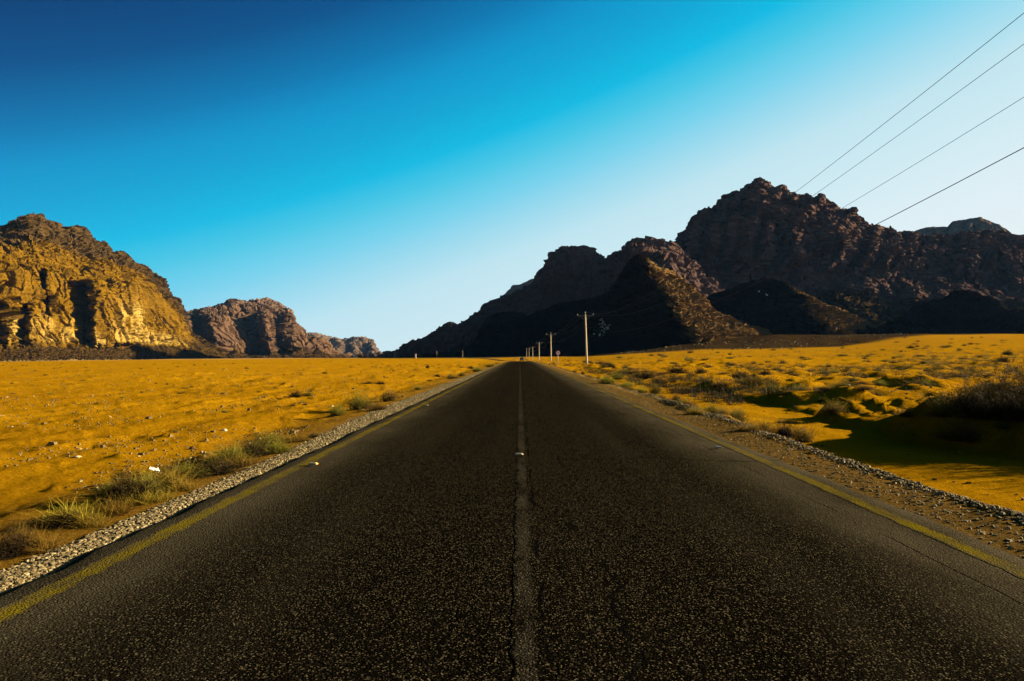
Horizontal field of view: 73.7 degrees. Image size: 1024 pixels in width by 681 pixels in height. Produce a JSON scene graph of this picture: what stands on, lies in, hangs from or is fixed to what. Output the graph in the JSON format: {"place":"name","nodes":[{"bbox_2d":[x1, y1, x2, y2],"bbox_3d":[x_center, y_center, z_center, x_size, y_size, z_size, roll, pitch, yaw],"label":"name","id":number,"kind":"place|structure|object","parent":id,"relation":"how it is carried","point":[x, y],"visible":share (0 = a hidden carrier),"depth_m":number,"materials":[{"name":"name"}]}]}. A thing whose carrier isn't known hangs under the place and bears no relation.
{"place":"outdoors","nodes":[
{"label":"outdoors","id":0,"kind":"place"},
{"bbox_2d":[0,212,226,360],"bbox_3d":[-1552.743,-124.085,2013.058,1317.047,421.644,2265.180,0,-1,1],"label":"mountain","id":1,"kind":"structure","parent":0,"point":[78,292],"depth_m":1623.26,"materials":[{"name":"stone"}]},
{"bbox_2d":[0,374,478,594],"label":"gravel","id":2,"kind":"structure","parent":0,"point":[33,568],"depth_m":6.88,"materials":[{"name":"gravel"}]},
{"bbox_2d":[186,297,352,357],"bbox_3d":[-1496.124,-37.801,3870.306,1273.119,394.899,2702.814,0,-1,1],"label":"mountain","id":3,"kind":"structure","parent":0,"point":[266,327],"depth_m":3246.66,"materials":[{"name":"stone"}]},
{"bbox_2d":[307,332,382,357],"bbox_3d":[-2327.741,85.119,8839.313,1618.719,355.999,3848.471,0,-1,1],"label":"mountain","id":4,"kind":"structure","parent":0,"point":[354,346],"depth_m":8335.14,"materials":[{"name":"stone"}]},
{"bbox_2d":[382,279,533,353],"bbox_3d":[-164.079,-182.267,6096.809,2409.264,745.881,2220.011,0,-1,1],"label":"mountain","id":5,"kind":"structure","parent":0,"point":[513,288],"depth_m":5577.14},
{"bbox_2d":[0,358,1023,680],"bbox_3d":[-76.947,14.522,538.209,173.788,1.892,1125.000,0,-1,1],"label":"road","id":6,"kind":"structure","parent":0,"point":[664,550],"depth_m":4.59,"materials":[{"name":"asphalt"}]},
{"bbox_2d":[0,361,508,623],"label":"edge line","id":7,"kind":"object","parent":6,"relation":"on","point":[21,605],"visible":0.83,"depth_m":5.51,"materials":[{"name":"yellow paint"}]},
{"bbox_2d":[510,361,540,680],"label":"line","id":8,"kind":"object","parent":6,"relation":"on","point":[524,651],"visible":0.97,"depth_m":4.34,"materials":[{"name":"white paint"}]},
{"bbox_2d":[535,362,1023,578],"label":"edge line","id":9,"kind":"object","parent":6,"relation":"on","point":[1013,568],"visible":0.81,"depth_m":6.62,"materials":[{"name":"yellow paint"}]},
{"bbox_2d":[0,333,1023,584],"bbox_3d":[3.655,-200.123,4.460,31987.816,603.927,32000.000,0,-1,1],"label":"desert ground","id":10,"kind":"structure","parent":0,"point":[868,435],"depth_m":20.26,"materials":[{"name":"sand"}]},
{"bbox_2d":[11,515,46,543],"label":"grass tuft","id":11,"kind":"object","parent":10,"relation":"on","point":[23,530],"visible":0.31,"depth_m":5.80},
{"bbox_2d":[0,515,57,560],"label":"shrub","id":12,"kind":"object","parent":10,"relation":"on","point":[7,551],"visible":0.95,"depth_m":5.42,"materials":[{"name":"plant"}]},
{"bbox_2d":[0,527,71,554],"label":"grass tuft","id":13,"kind":"object","parent":10,"relation":"on","point":[40,547],"visible":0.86,"depth_m":5.56,"materials":[{"name":"plant"}]},
{"bbox_2d":[2,504,109,529],"bbox_3d":[-4.327,1.651,6.443,0.906,0.218,0.661,0,-1,-5],"label":"shrub","id":14,"kind":"object","parent":10,"relation":"on","point":[52,523],"visible":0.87,"depth_m":6.40,"materials":[{"name":"plant"}]},
{"bbox_2d":[18,494,113,527],"bbox_3d":[-4.247,1.631,6.690,0.965,0.342,1.016,0,-1,-3],"label":"grass tuft","id":15,"kind":"object","parent":10,"relation":"on","point":[70,508],"visible":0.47,"depth_m":6.60,"materials":[{"name":"plant"}]},
{"bbox_2d":[58,510,121,528],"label":"grass tuft","id":16,"kind":"object","parent":10,"relation":"on","point":[90,523],"visible":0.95,"depth_m":6.37,"materials":[{"name":"plant"}]},
{"bbox_2d":[0,358,212,361],"bbox_3d":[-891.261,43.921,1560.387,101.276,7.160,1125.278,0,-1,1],"label":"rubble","id":17,"kind":"object","parent":10,"relation":"on","point":[87,359],"visible":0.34,"depth_m":1360.27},
{"bbox_2d":[88,476,131,498],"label":"shrub","id":18,"kind":"object","parent":10,"relation":"on","point":[100,492],"visible":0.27,"depth_m":7.90,"materials":[{"name":"green plant"}]},
{"bbox_2d":[75,492,146,517],"bbox_3d":[-4.006,1.624,6.807,0.714,0.346,0.646,1,-2,-45],"label":"grass tuft","id":19,"kind":"object","parent":10,"relation":"on","point":[119,509],"visible":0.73,"depth_m":6.80,"materials":[{"name":"plant"}]},
{"bbox_2d":[68,457,177,506],"bbox_3d":[-4.156,1.525,7.527,0.965,0.523,0.876,0,-1,13],"label":"shrub","id":20,"kind":"object","parent":10,"relation":"on","point":[127,489],"visible":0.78,"depth_m":7.47,"materials":[{"name":"plant"}]},
{"bbox_2d":[79,457,180,497],"bbox_3d":[-4.279,1.535,7.774,0.930,0.504,1.016,0,-1,-13],"label":"shrub","id":21,"kind":"object","parent":10,"relation":"on","point":[145,479],"visible":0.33,"depth_m":7.70,"materials":[{"name":"green plant"}]},
{"bbox_2d":[116,485,188,506],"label":"grass tuft","id":22,"kind":"object","parent":10,"relation":"on","point":[156,498],"visible":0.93,"depth_m":7.33,"materials":[{"name":"plant"}]},
{"bbox_2d":[131,457,203,487],"bbox_3d":[-4.258,1.627,8.351,0.970,0.445,0.960,1,-2,-39],"label":"grass tuft","id":23,"kind":"object","parent":10,"relation":"on","point":[170,478],"visible":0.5,"depth_m":8.38,"materials":[{"name":"plant"}]},
{"bbox_2d":[160,477,200,491],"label":"grass tuft","id":24,"kind":"object","parent":10,"relation":"on","point":[184,485],"visible":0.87,"depth_m":8.05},
{"bbox_2d":[171,456,217,480],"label":"shrub","id":25,"kind":"object","parent":10,"relation":"on","point":[189,468],"visible":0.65,"depth_m":8.83,"materials":[{"name":"green plant"}]},
{"bbox_2d":[168,451,259,479],"bbox_3d":[-4.021,1.634,9.096,0.938,0.351,1.305,-1,-2,39],"label":"shrub","id":26,"kind":"object","parent":10,"relation":"on","point":[214,469],"visible":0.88,"depth_m":9.14,"materials":[{"name":"plant"}]},
{"bbox_2d":[204,445,231,460],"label":"grass tuft","id":27,"kind":"object","parent":10,"relation":"on","point":[212,457],"visible":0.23,"depth_m":10.41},
{"bbox_2d":[205,436,250,463],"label":"shrub","id":28,"kind":"object","parent":10,"relation":"on","point":[229,454],"visible":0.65,"depth_m":10.07,"materials":[{"name":"green plant"}]},
{"bbox_2d":[0,365,465,491],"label":"pebbles","id":29,"kind":"object","parent":10,"relation":"on","point":[142,453],"visible":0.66,"depth_m":15.23,"materials":[{"name":"stone"}]},
{"bbox_2d":[213,449,266,466],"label":"grass tuft","id":30,"kind":"object","parent":10,"relation":"on","point":[250,461],"visible":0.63,"depth_m":9.88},
{"bbox_2d":[231,434,274,457],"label":"shrub","id":31,"kind":"object","parent":10,"relation":"on","point":[255,450],"visible":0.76,"depth_m":10.77,"materials":[{"name":"plant"}]},
{"bbox_2d":[238,428,290,448],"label":"shrub","id":32,"kind":"object","parent":10,"relation":"on","point":[271,437],"visible":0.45,"depth_m":11.77,"materials":[{"name":"green plant"}]},
{"bbox_2d":[248,436,301,456],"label":"shrub","id":33,"kind":"object","parent":10,"relation":"on","point":[279,447],"visible":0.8,"depth_m":11.15,"materials":[{"name":"green plant"}]},
{"bbox_2d":[265,431,306,443],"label":"grass tuft","id":34,"kind":"object","parent":10,"relation":"on","point":[288,439],"visible":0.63,"depth_m":12.66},
{"bbox_2d":[286,389,306,397],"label":"shrub","id":35,"kind":"object","parent":10,"relation":"on","point":[293,394],"visible":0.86,"depth_m":27.97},
{"bbox_2d":[286,431,314,442],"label":"grass tuft","id":36,"kind":"object","parent":10,"relation":"on","point":[303,438],"visible":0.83,"depth_m":12.72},
{"bbox_2d":[303,388,313,395],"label":"shrub","id":37,"kind":"object","parent":10,"relation":"on","point":[308,394],"visible":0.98,"depth_m":28.43,"materials":[{"name":"green plant"}]},
{"bbox_2d":[307,432,319,437],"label":"shrub","id":38,"kind":"object","parent":10,"relation":"on","point":[313,435],"visible":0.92,"depth_m":13.29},
{"bbox_2d":[323,401,348,415],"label":"verge scrub","id":39,"kind":"object","parent":10,"relation":"on","point":[336,412],"visible":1,"depth_m":18.78,"materials":[{"name":"green plant"}]},
{"bbox_2d":[341,388,385,409],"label":"shrub","id":40,"kind":"object","parent":10,"relation":"on","point":[362,402],"visible":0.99,"depth_m":20.87,"materials":[{"name":"green plant"}]},
{"bbox_2d":[362,400,390,410],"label":"shrub","id":41,"kind":"object","parent":10,"relation":"on","point":[376,408],"visible":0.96,"depth_m":19.91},
{"bbox_2d":[377,387,397,401],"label":"verge scrub","id":42,"kind":"object","parent":10,"relation":"on","point":[389,397],"visible":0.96,"depth_m":24.74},
{"bbox_2d":[470,367,484,371],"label":"shrub","id":43,"kind":"object","parent":10,"relation":"on","point":[477,370],"visible":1,"depth_m":72.09,"materials":[{"name":"green plant"}]},
{"bbox_2d":[4,340,1023,405],"bbox_3d":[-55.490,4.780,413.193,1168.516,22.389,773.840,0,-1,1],"label":"scrub","id":44,"kind":"object","parent":10,"relation":"on","point":[699,380],"visible":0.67,"depth_m":50.86,"materials":[{"name":"plant"}]},
{"bbox_2d":[546,334,551,360],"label":"utility pole","id":45,"kind":"object","parent":10,"relation":"on","point":[550,349],"visible":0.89,"depth_m":232.78,"materials":[{"name":"grey metal"}]},
{"bbox_2d":[577,312,593,363],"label":"utility pole","id":46,"kind":"object","parent":10,"relation":"on","point":[585,315],"visible":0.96,"depth_m":126.78,"materials":[{"name":"grey metal"}]},
{"bbox_2d":[529,97,1023,349],"bbox_3d":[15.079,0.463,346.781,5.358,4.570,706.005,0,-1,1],"label":"power wire","id":47,"kind":"object","parent":46,"relation":"attached to","point":[846,205],"visible":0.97,"depth_m":27.47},
{"bbox_2d":[537,44,1023,344],"bbox_3d":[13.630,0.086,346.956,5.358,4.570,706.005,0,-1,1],"label":"power wire","id":48,"kind":"object","parent":46,"relation":"attached to","point":[857,164],"visible":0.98,"depth_m":23.32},
{"bbox_2d":[548,147,1023,342],"bbox_3d":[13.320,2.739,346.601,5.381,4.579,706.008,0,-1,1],"label":"power cable","id":49,"kind":"object","parent":46,"relation":"attached to","point":[854,235],"visible":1,"depth_m":22.83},
{"bbox_2d":[589,372,617,383],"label":"shrub","id":50,"kind":"object","parent":10,"relation":"on","point":[606,381],"visible":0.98,"depth_m":37.62,"materials":[{"name":"green plant"}]},
{"bbox_2d":[598,361,616,366],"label":"shrub","id":51,"kind":"object","parent":10,"relation":"on","point":[610,365],"visible":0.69,"depth_m":92.60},
{"bbox_2d":[609,371,627,379],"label":"shrub","id":52,"kind":"object","parent":10,"relation":"on","point":[616,376],"visible":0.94,"depth_m":52.54,"materials":[{"name":"green plant"}]},
{"bbox_2d":[616,380,634,387],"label":"shrub","id":53,"kind":"object","parent":10,"relation":"on","point":[626,385],"visible":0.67,"depth_m":38.79,"materials":[{"name":"green plant"}]},
{"bbox_2d":[619,369,638,373],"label":"scrub tuft","id":54,"kind":"object","parent":10,"relation":"on","point":[630,372],"visible":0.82,"depth_m":64.02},
{"bbox_2d":[633,383,647,392],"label":"grass tuft","id":55,"kind":"object","parent":10,"relation":"on","point":[640,390],"visible":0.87,"depth_m":34.64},
{"bbox_2d":[628,369,658,378],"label":"shrub","id":56,"kind":"object","parent":10,"relation":"on","point":[645,376],"visible":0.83,"depth_m":51.41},
{"bbox_2d":[641,380,662,393],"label":"verge scrub","id":57,"kind":"object","parent":10,"relation":"on","point":[655,389],"visible":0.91,"depth_m":33.27,"materials":[{"name":"green plant"}]},
{"bbox_2d":[649,374,675,383],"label":"shrub","id":58,"kind":"object","parent":10,"relation":"on","point":[660,380],"visible":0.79,"depth_m":43.65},
{"bbox_2d":[668,391,683,400],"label":"verge scrub","id":59,"kind":"object","parent":10,"relation":"on","point":[676,398],"visible":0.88,"depth_m":28.36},
{"bbox_2d":[658,364,695,373],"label":"shrub","id":60,"kind":"object","parent":10,"relation":"on","point":[675,370],"visible":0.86,"depth_m":57.92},
{"bbox_2d":[676,395,694,404],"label":"shrub","id":61,"kind":"object","parent":10,"relation":"on","point":[684,400],"visible":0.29,"depth_m":25.30,"materials":[{"name":"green plant"}]},
{"bbox_2d":[683,399,700,407],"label":"verge scrub","id":62,"kind":"object","parent":10,"relation":"on","point":[689,403],"visible":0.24,"depth_m":24.11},
{"bbox_2d":[681,401,710,414],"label":"grass tuft","id":63,"kind":"object","parent":10,"relation":"on","point":[694,411],"visible":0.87,"depth_m":17.91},
{"bbox_2d":[694,367,709,372],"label":"shrub","id":64,"kind":"object","parent":10,"relation":"on","point":[698,370],"visible":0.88,"depth_m":58.66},
{"bbox_2d":[702,402,720,413],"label":"shrub","id":65,"kind":"object","parent":10,"relation":"on","point":[712,407],"visible":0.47,"depth_m":21.93,"materials":[{"name":"green plant"}]},
{"bbox_2d":[705,377,730,386],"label":"shrub","id":66,"kind":"object","parent":10,"relation":"on","point":[721,383],"visible":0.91,"depth_m":34.61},
{"bbox_2d":[712,405,733,414],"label":"shrub","id":67,"kind":"object","parent":10,"relation":"on","point":[724,411],"visible":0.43,"depth_m":20.64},
{"bbox_2d":[728,407,747,415],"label":"verge scrub","id":68,"kind":"object","parent":10,"relation":"on","point":[731,414],"visible":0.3,"depth_m":21.55,"materials":[{"name":"brown plant"}]},
{"bbox_2d":[727,406,748,421],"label":"shrub","id":69,"kind":"object","parent":10,"relation":"on","point":[738,415],"visible":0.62,"depth_m":19.10,"materials":[{"name":"brown plant"}]},
{"bbox_2d":[719,368,758,378],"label":"shrub","id":70,"kind":"object","parent":10,"relation":"on","point":[741,374],"visible":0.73,"depth_m":46.81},
{"bbox_2d":[727,417,767,431],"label":"grass tuft","id":71,"kind":"object","parent":10,"relation":"on","point":[742,428],"visible":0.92,"depth_m":13.83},
{"bbox_2d":[738,418,759,425],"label":"verge scrub","id":72,"kind":"object","parent":10,"relation":"on","point":[749,422],"visible":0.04,"depth_m":17.61,"materials":[{"name":"brown plant"}]},
{"bbox_2d":[733,371,779,384],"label":"shrub","id":73,"kind":"object","parent":10,"relation":"on","point":[755,380],"visible":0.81,"depth_m":33.14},
{"bbox_2d":[615,333,907,353],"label":"rubble","id":74,"kind":"object","parent":10,"relation":"on","point":[628,352],"visible":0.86,"depth_m":729.37,"materials":[{"name":"stone"}]},
{"bbox_2d":[752,414,776,432],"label":"verge scrub","id":75,"kind":"object","parent":10,"relation":"on","point":[766,425],"visible":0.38,"depth_m":16.59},
{"bbox_2d":[757,369,775,374],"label":"shrub","id":76,"kind":"object","parent":10,"relation":"on","point":[766,372],"visible":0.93,"depth_m":47.33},
{"bbox_2d":[773,415,800,423],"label":"verge scrub","id":77,"kind":"object","parent":10,"relation":"on","point":[786,420],"visible":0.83,"depth_m":19.15,"materials":[{"name":"brown plant"}]},
{"bbox_2d":[768,417,809,437],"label":"shrub","id":78,"kind":"object","parent":10,"relation":"on","point":[785,432],"visible":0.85,"depth_m":15.84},
{"bbox_2d":[787,422,825,442],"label":"shrub","id":79,"kind":"object","parent":10,"relation":"on","point":[802,436],"visible":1,"depth_m":15.18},
{"bbox_2d":[813,388,826,392],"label":"scrub tuft","id":80,"kind":"object","parent":10,"relation":"on","point":[820,391],"visible":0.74,"depth_m":25.63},
{"bbox_2d":[617,356,1023,512],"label":"shrubs","id":81,"kind":"object","parent":10,"relation":"on","point":[930,386],"visible":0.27,"depth_m":26.13,"materials":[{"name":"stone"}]},
{"bbox_2d":[809,384,832,389],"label":"shrub","id":82,"kind":"object","parent":10,"relation":"on","point":[826,388],"visible":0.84,"depth_m":26.17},
{"bbox_2d":[815,396,857,413],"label":"shrub","id":83,"kind":"object","parent":10,"relation":"on","point":[834,409],"visible":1,"depth_m":19.38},
{"bbox_2d":[827,380,859,388],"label":"scrub tuft","id":84,"kind":"object","parent":10,"relation":"on","point":[839,385],"visible":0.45,"depth_m":25.48,"materials":[{"name":"green plant"}]},
{"bbox_2d":[840,378,857,384],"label":"scrub tuft","id":85,"kind":"object","parent":10,"relation":"on","point":[849,382],"visible":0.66,"depth_m":33.19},
{"bbox_2d":[843,376,860,380],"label":"scrub tuft","id":86,"kind":"object","parent":10,"relation":"on","point":[848,379],"visible":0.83,"depth_m":36.27,"materials":[{"name":"green plant"}]},
{"bbox_2d":[848,384,878,390],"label":"shrub","id":87,"kind":"object","parent":10,"relation":"on","point":[861,387],"visible":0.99,"depth_m":24.44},
{"bbox_2d":[853,380,873,384],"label":"scrub tuft","id":88,"kind":"object","parent":10,"relation":"on","point":[862,382],"visible":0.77,"depth_m":33.20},
{"bbox_2d":[870,376,890,385],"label":"scrub tuft","id":89,"kind":"object","parent":10,"relation":"on","point":[880,383],"visible":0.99,"depth_m":34.01,"materials":[{"name":"green plant"}]},
{"bbox_2d":[871,387,891,395],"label":"scrub tuft","id":90,"kind":"object","parent":10,"relation":"on","point":[876,393],"visible":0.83,"depth_m":24.77,"materials":[{"name":"green plant"}]},
{"bbox_2d":[889,405,921,418],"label":"shrub","id":91,"kind":"object","parent":10,"relation":"on","point":[906,413],"visible":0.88,"depth_m":15.60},
{"bbox_2d":[895,373,943,386],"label":"shrub","id":92,"kind":"object","parent":10,"relation":"on","point":[916,382],"visible":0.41,"depth_m":32.81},
{"bbox_2d":[919,378,942,385],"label":"scrub tuft","id":93,"kind":"object","parent":10,"relation":"on","point":[931,384],"visible":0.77,"depth_m":32.25,"materials":[{"name":"brown plant"}]},
{"bbox_2d":[919,388,963,418],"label":"shrub","id":94,"kind":"object","parent":10,"relation":"on","point":[941,412],"visible":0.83,"depth_m":14.49,"materials":[{"name":"plant"}]},
{"bbox_2d":[930,412,998,443],"bbox_3d":[9.172,1.702,13.718,1.525,0.660,1.829,0,-1,-9],"label":"shrub","id":95,"kind":"object","parent":10,"relation":"on","point":[963,434],"visible":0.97,"depth_m":13.63,"materials":[{"name":"plant"}]},
{"bbox_2d":[906,375,1022,411],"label":"shrub","id":96,"kind":"object","parent":10,"relation":"on","point":[966,392],"visible":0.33,"depth_m":14.58,"materials":[{"name":"plant"}]},
{"bbox_2d":[922,363,1023,422],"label":"shrub","id":97,"kind":"object","parent":10,"relation":"on","point":[980,410],"visible":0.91,"depth_m":13.47,"materials":[{"name":"plant"}]},
{"bbox_2d":[924,348,1023,399],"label":"shrub","id":98,"kind":"object","parent":10,"relation":"on","point":[1007,383],"visible":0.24,"depth_m":15.37,"materials":[{"name":"plant"}]},
{"bbox_2d":[977,370,994,375],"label":"scrub tuft","id":99,"kind":"object","parent":10,"relation":"on","point":[987,374],"visible":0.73,"depth_m":42.51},
{"bbox_2d":[967,376,1023,417],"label":"shrub","id":100,"kind":"object","parent":10,"relation":"on","point":[1021,408],"visible":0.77,"depth_m":13.14,"materials":[{"name":"plant"}]},
{"bbox_2d":[988,354,1015,362],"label":"shrub","id":101,"kind":"object","parent":10,"relation":"on","point":[1004,359],"visible":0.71,"depth_m":74.76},
{"bbox_2d":[985,354,1023,398],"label":"shrub","id":102,"kind":"object","parent":10,"relation":"on","point":[1022,375],"visible":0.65,"depth_m":14.94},
{"bbox_2d":[1001,349,1013,354],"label":"shrub","id":103,"kind":"object","parent":10,"relation":"on","point":[1007,352],"visible":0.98,"depth_m":108.82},
{"bbox_2d":[0,0,1023,351],"label":"sky","id":104,"kind":"structure","parent":0,"point":[385,172],"materials":[{"name":"blue"}]},
{"bbox_2d":[357,236,724,357],"bbox_3d":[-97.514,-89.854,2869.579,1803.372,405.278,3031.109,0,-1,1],"label":"mountain","id":105,"kind":"structure","parent":0,"point":[570,273],"depth_m":2004.15,"materials":[{"name":"brown stone"}]},
{"bbox_2d":[446,253,772,356],"bbox_3d":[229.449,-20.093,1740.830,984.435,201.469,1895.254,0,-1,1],"label":"hill","id":106,"kind":"structure","parent":0,"point":[515,333],"depth_m":1142.40,"materials":[{"name":"stone"}]},
{"bbox_2d":[707,277,876,334],"bbox_3d":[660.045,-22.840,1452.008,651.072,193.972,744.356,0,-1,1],"label":"hill","id":107,"kind":"structure","parent":0,"point":[783,308],"depth_m":1258.40,"materials":[{"name":"stone"}]},
{"bbox_2d":[560,371,1023,557],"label":"gravel","id":108,"kind":"structure","parent":0,"point":[901,481],"depth_m":8.75,"materials":[{"name":"gravel"}]},
{"bbox_2d":[674,177,1023,326],"bbox_3d":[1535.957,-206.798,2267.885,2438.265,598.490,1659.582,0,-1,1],"label":"mountain","id":109,"kind":"structure","parent":0,"point":[878,275],"depth_m":1860.23,"materials":[{"name":"brown stone"}]},
{"bbox_2d":[853,289,1023,333],"bbox_3d":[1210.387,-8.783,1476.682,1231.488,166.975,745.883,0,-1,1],"label":"hill","id":110,"kind":"structure","parent":0,"point":[961,311],"depth_m":1200.28,"materials":[{"name":"stone"}]},
{"bbox_2d":[914,217,1023,236],"bbox_3d":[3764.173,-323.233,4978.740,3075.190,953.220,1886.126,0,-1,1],"label":"mountain","id":111,"kind":"structure","parent":0,"point":[981,224],"depth_m":4403.73,"materials":[{"name":"stone"}]},
{"bbox_3d":[12.331,-3.972,-6.118,3.090,12.320,0.534,0,-1,1],"label":"utility pole","id":112,"kind":"object","parent":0,"visible":0},
{"bbox_2d":[526,13,1023,349],"bbox_3d":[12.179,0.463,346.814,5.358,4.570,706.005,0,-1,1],"label":"power wire","id":113,"kind":"object","parent":112,"relation":"attached to","point":[854,146],"visible":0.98,"depth_m":20.89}
]}

